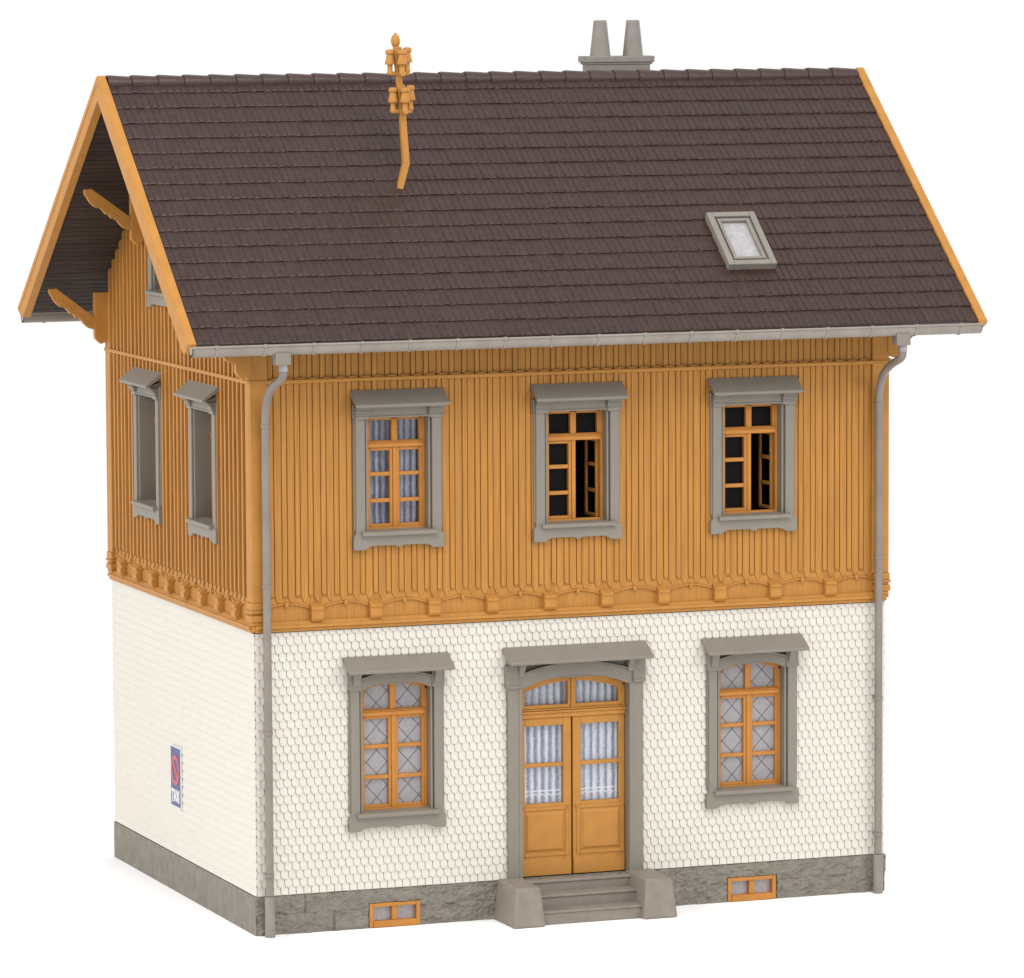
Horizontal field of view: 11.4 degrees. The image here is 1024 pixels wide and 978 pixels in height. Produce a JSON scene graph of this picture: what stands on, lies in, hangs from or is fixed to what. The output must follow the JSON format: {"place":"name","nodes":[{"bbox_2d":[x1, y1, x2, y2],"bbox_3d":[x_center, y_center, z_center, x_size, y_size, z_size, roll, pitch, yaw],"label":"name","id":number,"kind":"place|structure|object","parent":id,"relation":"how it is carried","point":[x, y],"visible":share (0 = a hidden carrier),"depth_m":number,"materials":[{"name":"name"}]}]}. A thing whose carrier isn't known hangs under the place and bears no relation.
{"place":"outdoors","nodes":[
{"label":"outdoors","id":0,"kind":"place"},
{"bbox_2d":[18,20,987,937],"bbox_3d":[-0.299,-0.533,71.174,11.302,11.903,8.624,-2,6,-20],"label":"model house","id":1,"kind":"structure","parent":0,"point":[498,506],"depth_m":68.52,"materials":[{"name":"plastic"}]},
{"bbox_2d":[119,367,162,524],"bbox_3d":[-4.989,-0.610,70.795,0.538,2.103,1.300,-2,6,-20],"label":"window","id":2,"kind":"structure","parent":1,"relation":"in","point":[143,384],"depth_m":71.15,"materials":[{"name":"grey stone"}]},
{"bbox_2d":[145,249,166,306],"bbox_3d":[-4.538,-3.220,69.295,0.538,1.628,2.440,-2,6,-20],"label":"window","id":3,"kind":"structure","parent":1,"relation":"in","point":[154,296],"depth_m":70.21,"materials":[{"name":"grey plastic"}]},
{"bbox_2d":[171,744,181,809],"bbox_3d":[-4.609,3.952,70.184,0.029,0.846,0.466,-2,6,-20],"label":"street sign","id":4,"kind":"object","parent":1,"relation":"attached to","point":[176,776],"visible":1,"depth_m":70.13,"materials":[{"name":"blue metal"}]},
{"bbox_2d":[174,380,219,543],"bbox_3d":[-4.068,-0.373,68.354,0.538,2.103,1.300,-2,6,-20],"label":"window","id":5,"kind":"structure","parent":1,"relation":"in","point":[199,398],"depth_m":68.73,"materials":[{"name":"grey stone"}]},
{"bbox_2d":[368,900,419,927],"bbox_3d":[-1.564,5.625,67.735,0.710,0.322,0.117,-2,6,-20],"label":"basement window","id":6,"kind":"structure","parent":1,"relation":"in","point":[393,913],"depth_m":67.71,"materials":[{"name":"orange wood"}]},
{"bbox_2d":[342,652,454,832],"bbox_3d":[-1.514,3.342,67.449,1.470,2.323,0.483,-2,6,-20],"label":"window","id":7,"kind":"structure","parent":1,"relation":"in","point":[395,708],"depth_m":67.58,"materials":[{"name":"grey stone"}]},
{"bbox_2d":[385,33,414,188],"bbox_3d":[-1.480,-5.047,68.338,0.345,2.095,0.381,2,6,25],"label":"insulator mast","id":8,"kind":"object","parent":1,"relation":"on","point":[399,58],"visible":1,"depth_m":68.25,"materials":[{"name":"plastic"}]},
{"bbox_2d":[350,387,449,550],"bbox_3d":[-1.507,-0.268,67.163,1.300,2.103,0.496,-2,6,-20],"label":"window","id":9,"kind":"structure","parent":1,"relation":"in","point":[397,433],"depth_m":67.25,"materials":[{"name":"grey stone"}]},
{"bbox_2d":[522,717,570,876],"bbox_3d":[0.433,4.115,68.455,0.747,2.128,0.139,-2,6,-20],"label":"door","id":10,"kind":"structure","parent":1,"relation":"in","point":[546,742],"depth_m":68.46,"materials":[{"name":"wood"}]},
{"bbox_2d":[522,676,625,718],"bbox_3d":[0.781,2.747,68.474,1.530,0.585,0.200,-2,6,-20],"label":"transom window","id":11,"kind":"structure","parent":1,"relation":"in","point":[586,695],"depth_m":68.50,"materials":[{"name":"wood"}]},
{"bbox_2d":[530,381,627,542],"bbox_3d":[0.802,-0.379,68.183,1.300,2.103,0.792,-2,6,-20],"label":"window","id":12,"kind":"structure","parent":1,"relation":"in","point":[563,413],"depth_m":68.11,"materials":[{"name":"grey stone"}]},
{"bbox_2d":[571,713,624,872],"bbox_3d":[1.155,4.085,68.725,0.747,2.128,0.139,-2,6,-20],"label":"door","id":13,"kind":"structure","parent":1,"relation":"in","point":[597,741],"depth_m":68.73,"materials":[{"name":"wood"}]},
{"bbox_2d":[727,875,775,901],"bbox_3d":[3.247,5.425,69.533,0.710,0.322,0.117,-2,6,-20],"label":"basement window","id":14,"kind":"structure","parent":1,"relation":"in","point":[759,887],"depth_m":69.52,"materials":[{"name":"orange wood"}]},
{"bbox_2d":[707,375,802,534],"bbox_3d":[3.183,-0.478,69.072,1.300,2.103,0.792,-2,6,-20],"label":"window","id":15,"kind":"structure","parent":1,"relation":"in","point":[740,407],"depth_m":69.00,"materials":[{"name":"grey stone"}]},
{"bbox_2d":[701,633,809,808],"bbox_3d":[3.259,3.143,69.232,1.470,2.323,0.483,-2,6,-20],"label":"window","id":16,"kind":"structure","parent":1,"relation":"in","point":[749,715],"depth_m":69.37,"materials":[{"name":"grey stone"}]},
{"bbox_2d":[0,713,1023,977],"bbox_3d":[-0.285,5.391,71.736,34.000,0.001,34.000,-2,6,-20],"label":"ground","id":17,"kind":"structure","parent":0,"point":[78,899],"depth_m":68.28,"materials":[{"name":"white"}]},
{"bbox_2d":[0,0,1023,723],"label":"sky","id":18,"kind":"structure","parent":0,"point":[947,76],"materials":[{"name":"white"}]}
]}

